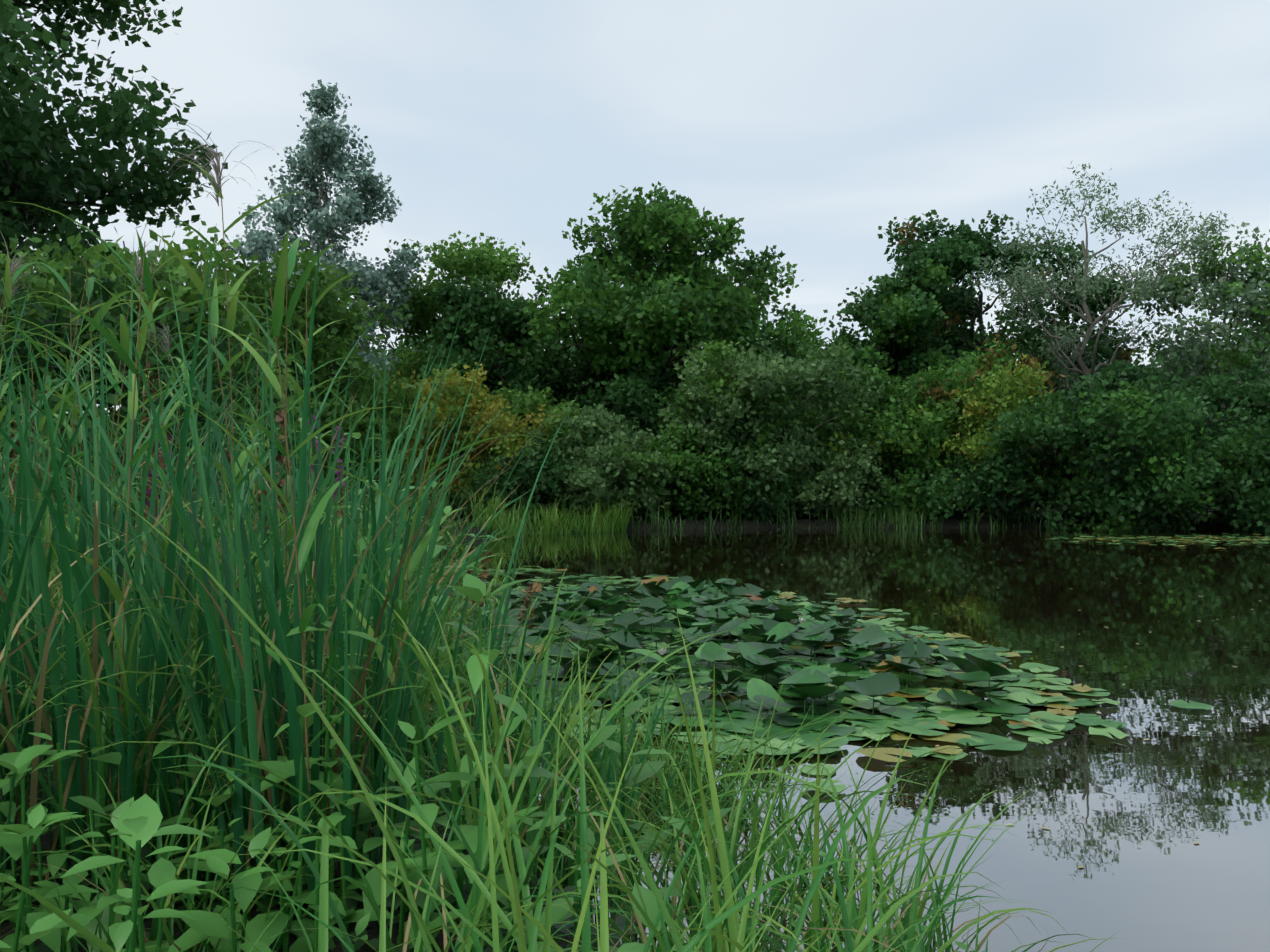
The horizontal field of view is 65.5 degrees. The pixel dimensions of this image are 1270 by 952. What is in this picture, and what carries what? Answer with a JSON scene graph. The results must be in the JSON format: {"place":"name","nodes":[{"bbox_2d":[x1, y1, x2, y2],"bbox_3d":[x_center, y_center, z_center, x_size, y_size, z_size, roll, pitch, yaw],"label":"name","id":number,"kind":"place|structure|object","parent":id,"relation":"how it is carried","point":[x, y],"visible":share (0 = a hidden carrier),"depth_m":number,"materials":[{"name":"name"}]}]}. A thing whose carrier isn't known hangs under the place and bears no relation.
{"place":"outdoors","nodes":[
{"label":"outdoors","id":0,"kind":"place"},
{"bbox_2d":[0,420,1261,951],"bbox_3d":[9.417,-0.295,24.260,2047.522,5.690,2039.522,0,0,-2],"label":"ground","id":1,"kind":"structure","parent":0,"point":[372,928],"depth_m":25.67,"materials":[{"name":"soil"}]},
{"bbox_2d":[0,238,117,541],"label":"bush","id":2,"kind":"object","parent":1,"relation":"on","point":[32,253],"depth_m":12.92,"materials":[{"name":"green plant"}]},
{"bbox_2d":[12,322,112,398],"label":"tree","id":3,"kind":"object","parent":1,"relation":"on","point":[80,379],"depth_m":47.20,"materials":[{"name":"green plant"}]},
{"bbox_2d":[0,0,227,375],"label":"tree","id":4,"kind":"object","parent":1,"relation":"on","point":[30,140],"visible":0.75,"depth_m":18.09,"materials":[{"name":"green plant"}]},
{"bbox_2d":[0,220,323,554],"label":"bush","id":5,"kind":"object","parent":1,"relation":"on","point":[189,291],"visible":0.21,"depth_m":11.82,"materials":[{"name":"green plant"}]},
{"bbox_2d":[0,260,328,568],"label":"bush","id":6,"kind":"object","parent":1,"relation":"on","point":[77,280],"visible":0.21,"depth_m":10.55,"materials":[{"name":"green plant"}]},
{"bbox_2d":[0,116,554,919],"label":"reeds","id":7,"kind":"object","parent":1,"relation":"on","point":[280,292],"visible":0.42,"depth_m":4.07,"materials":[{"name":"green plant"}]},
{"bbox_2d":[253,376,303,407],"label":"bush","id":8,"kind":"object","parent":1,"relation":"on","point":[275,401],"visible":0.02,"depth_m":39.52,"materials":[{"name":"green plant"}]},
{"bbox_2d":[163,240,423,525],"bbox_3d":[-8.978,-2.270,25.591,7.223,7.464,6.987,0,0,-2],"label":"bush","id":9,"kind":"object","parent":1,"relation":"on","point":[342,334],"visible":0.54,"depth_m":24.55,"materials":[{"name":"green plant"}]},
{"bbox_2d":[225,79,429,478],"bbox_3d":[-11.519,-6.913,37.141,7.186,14.991,7.745,0,0,-2],"label":"aspen tree","id":10,"kind":"object","parent":1,"relation":"on","point":[324,142],"visible":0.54,"depth_m":36.11,"materials":[{"name":"green plant"}]},
{"bbox_2d":[296,335,440,391],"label":"tree","id":11,"kind":"object","parent":1,"relation":"on","point":[403,358],"depth_m":47.79,"materials":[{"name":"green plant"}]},
{"bbox_2d":[403,389,468,470],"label":"bush","id":12,"kind":"object","parent":1,"relation":"on","point":[438,440],"visible":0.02,"depth_m":39.89,"materials":[{"name":"green plant"}]},
{"bbox_2d":[376,230,535,469],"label":"tree","id":13,"kind":"object","parent":1,"relation":"on","point":[424,311],"visible":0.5,"depth_m":40.44,"materials":[{"name":"green plant"}]},
{"bbox_2d":[379,323,532,388],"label":"tree","id":14,"kind":"object","parent":1,"relation":"on","point":[430,346],"visible":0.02,"depth_m":48.41,"materials":[{"name":"green plant"}]},
{"bbox_2d":[374,362,568,518],"bbox_3d":[-5.774,-1.125,32.310,7.439,5.195,6.632,0,0,-2],"label":"yellow bush","id":15,"kind":"object","parent":1,"relation":"on","point":[490,411],"visible":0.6,"depth_m":31.16,"materials":[{"name":"green plant"}]},
{"bbox_2d":[0,362,985,951],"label":"leafy plants","id":16,"kind":"object","parent":1,"relation":"on","point":[136,824],"visible":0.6,"depth_m":2.52,"materials":[{"name":"green plant"}]},
{"bbox_2d":[445,394,550,467],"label":"bush","id":17,"kind":"object","parent":1,"relation":"on","point":[461,452],"depth_m":40.73,"materials":[{"name":"green plant"}]},
{"bbox_2d":[420,274,576,427],"bbox_3d":[-5.418,-3.442,38.350,6.078,8.980,5.835,0,0,-25],"label":"dark tree","id":18,"kind":"object","parent":1,"relation":"on","point":[505,316],"visible":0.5,"depth_m":37.43,"materials":[{"name":"green plant"}]},
{"bbox_2d":[448,382,575,511],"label":"bush","id":19,"kind":"object","parent":1,"relation":"on","point":[532,401],"visible":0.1,"depth_m":34.19,"materials":[{"name":"green plant"}]},
{"bbox_2d":[446,434,580,522],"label":"scrub bush","id":20,"kind":"object","parent":1,"relation":"on","point":[521,476],"visible":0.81,"depth_m":30.05,"materials":[{"name":"green plant"}]},
{"bbox_2d":[0,222,1120,951],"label":"reeds","id":21,"kind":"object","parent":1,"relation":"on","point":[234,698],"visible":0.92,"depth_m":2.97,"materials":[{"name":"green plant"}]},
{"bbox_2d":[521,430,672,519],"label":"scrub bush","id":22,"kind":"object","parent":1,"relation":"on","point":[591,477],"visible":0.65,"depth_m":30.55,"materials":[{"name":"green plant"}]},
{"bbox_2d":[569,394,627,424],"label":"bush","id":23,"kind":"object","parent":1,"relation":"on","point":[600,408],"depth_m":39.79,"materials":[{"name":"green plant"}]},
{"bbox_2d":[517,400,688,519],"bbox_3d":[-1.221,-0.388,32.823,6.125,4.225,5.947,0,0,-2],"label":"bush","id":24,"kind":"object","parent":1,"relation":"on","point":[585,425],"visible":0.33,"depth_m":31.16,"materials":[{"name":"green plant"}]},
{"bbox_2d":[567,365,712,515],"bbox_3d":[0.165,-1.253,35.605,7.232,5.496,7.067,0,0,-2],"label":"bush","id":25,"kind":"object","parent":1,"relation":"on","point":[637,392],"visible":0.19,"depth_m":34.34,"materials":[{"name":"green plant"}]},
{"bbox_2d":[500,181,825,500],"bbox_3d":[1.052,-5.027,39.412,12.413,12.180,14.166,0,0,-2],"label":"oak tree","id":26,"kind":"object","parent":1,"relation":"on","point":[642,319],"visible":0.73,"depth_m":36.08,"materials":[{"name":"green plant"}]},
{"bbox_2d":[634,421,750,519],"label":"scrub bush","id":27,"kind":"object","parent":1,"relation":"on","point":[684,498],"visible":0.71,"depth_m":31.80,"materials":[{"name":"green plant"}]},
{"bbox_2d":[186,452,1233,593],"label":"reed bank","id":28,"kind":"structure","parent":1,"relation":"on","point":[606,520],"depth_m":29.92,"materials":[{"name":"green plant"}]},
{"bbox_2d":[696,400,794,507],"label":"bush","id":29,"kind":"object","parent":1,"relation":"on","point":[779,417],"depth_m":37.97,"materials":[{"name":"green plant"}]},
{"bbox_2d":[691,429,805,521],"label":"scrub bush","id":30,"kind":"object","parent":1,"relation":"on","point":[750,503],"visible":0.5,"depth_m":32.09,"materials":[{"name":"green plant"}]},
{"bbox_2d":[639,332,884,516],"bbox_3d":[4.131,-1.666,34.264,8.557,6.421,8.203,0,0,-2],"label":"bush","id":31,"kind":"object","parent":1,"relation":"on","point":[731,395],"visible":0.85,"depth_m":32.15,"materials":[{"name":"green plant"}]},
{"bbox_2d":[757,328,868,400],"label":"tree","id":32,"kind":"object","parent":1,"relation":"on","point":[836,342],"visible":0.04,"depth_m":51.47,"materials":[{"name":"green plant"}]},
{"bbox_2d":[798,400,873,435],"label":"bush","id":33,"kind":"object","parent":1,"relation":"on","point":[851,420],"depth_m":39.94,"materials":[{"name":"green plant"}]},
{"bbox_2d":[780,431,904,519],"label":"scrub bush","id":34,"kind":"object","parent":1,"relation":"on","point":[841,496],"visible":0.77,"depth_m":32.56,"materials":[{"name":"green plant"}]},
{"bbox_2d":[799,255,963,401],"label":"tree","id":35,"kind":"object","parent":1,"relation":"on","point":[908,315],"visible":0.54,"depth_m":40.32,"materials":[{"name":"green plant"}]},
{"bbox_2d":[796,361,968,514],"bbox_3d":[8.301,-1.283,35.370,7.115,6.021,6.847,0,0,-2],"label":"bush","id":36,"kind":"object","parent":1,"relation":"on","point":[902,426],"visible":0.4,"depth_m":33.52,"materials":[{"name":"green plant"}]},
{"bbox_2d":[853,443,977,519],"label":"scrub bush","id":37,"kind":"object","parent":1,"relation":"on","point":[903,492],"visible":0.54,"depth_m":32.82,"materials":[{"name":"green plant"}]},
{"bbox_2d":[945,409,979,447],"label":"bush","id":38,"kind":"object","parent":1,"relation":"on","point":[957,432],"visible":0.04,"depth_m":38.48,"materials":[{"name":"green plant"}]},
{"bbox_2d":[945,328,1014,366],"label":"tree","id":39,"kind":"object","parent":1,"relation":"on","point":[985,334],"depth_m":53.34,"materials":[{"name":"green plant"}]},
{"bbox_2d":[891,333,1071,517],"bbox_3d":[12.477,-1.762,36.958,6.847,6.790,7.001,0,0,-2],"label":"bush","id":40,"kind":"object","parent":1,"relation":"on","point":[944,383],"visible":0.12,"depth_m":35.35,"materials":[{"name":"green plant"}]},
{"bbox_2d":[905,446,1070,521],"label":"scrub bush","id":41,"kind":"object","parent":1,"relation":"on","point":[1002,491],"visible":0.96,"depth_m":31.85,"materials":[{"name":"green plant"}]},
{"bbox_2d":[924,354,1061,518],"bbox_3d":[12.136,-1.252,33.580,5.350,5.586,4.774,0,0,-2],"label":"light bush","id":42,"kind":"object","parent":1,"relation":"on","point":[976,404],"visible":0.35,"depth_m":33.01,"materials":[{"name":"green plant"}]},
{"bbox_2d":[843,209,1149,405],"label":"tree","id":43,"kind":"object","parent":1,"relation":"on","point":[957,253],"visible":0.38,"depth_m":42.54,"materials":[{"name":"green plant"}]},
{"bbox_2d":[1019,439,1127,519],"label":"scrub bush","id":44,"kind":"object","parent":1,"relation":"on","point":[1043,503],"visible":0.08,"depth_m":31.95,"materials":[{"name":"green plant"}]},
{"bbox_2d":[1006,344,1186,402],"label":"tree","id":45,"kind":"object","parent":1,"relation":"on","point":[1069,381],"visible":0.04,"depth_m":48.13,"materials":[{"name":"green plant"}]},
{"bbox_2d":[964,161,1234,401],"bbox_3d":[18.273,-5.496,38.809,9.267,13.677,9.041,0,0,38],"label":"willow tree","id":46,"kind":"object","parent":1,"relation":"on","point":[1022,294],"visible":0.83,"depth_m":38.05,"materials":[{"name":"green plant"}]},
{"bbox_2d":[975,354,1269,532],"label":"dark bush","id":47,"kind":"object","parent":1,"relation":"on","point":[1142,417],"visible":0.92,"depth_m":29.55,"materials":[{"name":"green plant"}]},
{"bbox_2d":[1088,435,1204,514],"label":"scrub bush","id":48,"kind":"object","parent":1,"relation":"on","point":[1150,483],"depth_m":32.15,"materials":[{"name":"green plant"}]},
{"bbox_2d":[1099,384,1225,435],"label":"bush","id":49,"kind":"object","parent":1,"relation":"on","point":[1216,413],"depth_m":42.41,"materials":[{"name":"green plant"}]},
{"bbox_2d":[1104,335,1269,422],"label":"tree","id":50,"kind":"object","parent":1,"relation":"on","point":[1257,344],"depth_m":50.05,"materials":[{"name":"green plant"}]},
{"bbox_2d":[1124,222,1269,432],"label":"tree","id":51,"kind":"object","parent":1,"relation":"on","point":[1252,308],"visible":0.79,"depth_m":35.56,"materials":[{"name":"green plant"}]},
{"bbox_2d":[1134,354,1269,533],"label":"bush","id":52,"kind":"object","parent":1,"relation":"on","point":[1254,517],"visible":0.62,"depth_m":30.08,"materials":[{"name":"green plant"}]},
{"bbox_2d":[1183,424,1269,519],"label":"scrub bush","id":53,"kind":"object","parent":1,"relation":"on","point":[1258,484],"visible":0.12,"depth_m":31.54,"materials":[{"name":"green plant"}]},
{"bbox_2d":[1219,411,1269,435],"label":"bush","id":54,"kind":"object","parent":1,"relation":"on","point":[1266,425],"visible":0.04,"depth_m":41.16,"materials":[{"name":"green plant"}]},
{"bbox_2d":[1225,333,1269,349],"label":"tree","id":55,"kind":"object","parent":1,"relation":"on","point":[1254,345],"depth_m":54.32,"materials":[{"name":"green plant"}]},
{"bbox_2d":[1229,318,1268,344],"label":"tree","id":56,"kind":"object","parent":1,"relation":"on","point":[1243,328],"visible":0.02,"depth_m":56.99,"materials":[{"name":"green plant"}]},
{"bbox_2d":[2,0,1269,412],"label":"sky","id":57,"kind":"structure","parent":0,"point":[818,124],"materials":[{"name":"white"}]},
{"bbox_2d":[409,528,1269,951],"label":"pond water","id":58,"kind":"structure","parent":0,"point":[1151,874],"depth_m":6.21,"materials":[{"name":"grey liquid"}]},
{"bbox_2d":[409,533,1269,792],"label":"lily pads","id":59,"kind":"object","parent":58,"relation":"on","point":[970,667],"visible":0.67,"depth_m":7.48,"materials":[{"name":"green plant"}]},
{"bbox_2d":[461,533,1253,934],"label":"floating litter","id":60,"kind":"object","parent":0,"point":[937,745],"visible":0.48,"depth_m":5.21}
]}

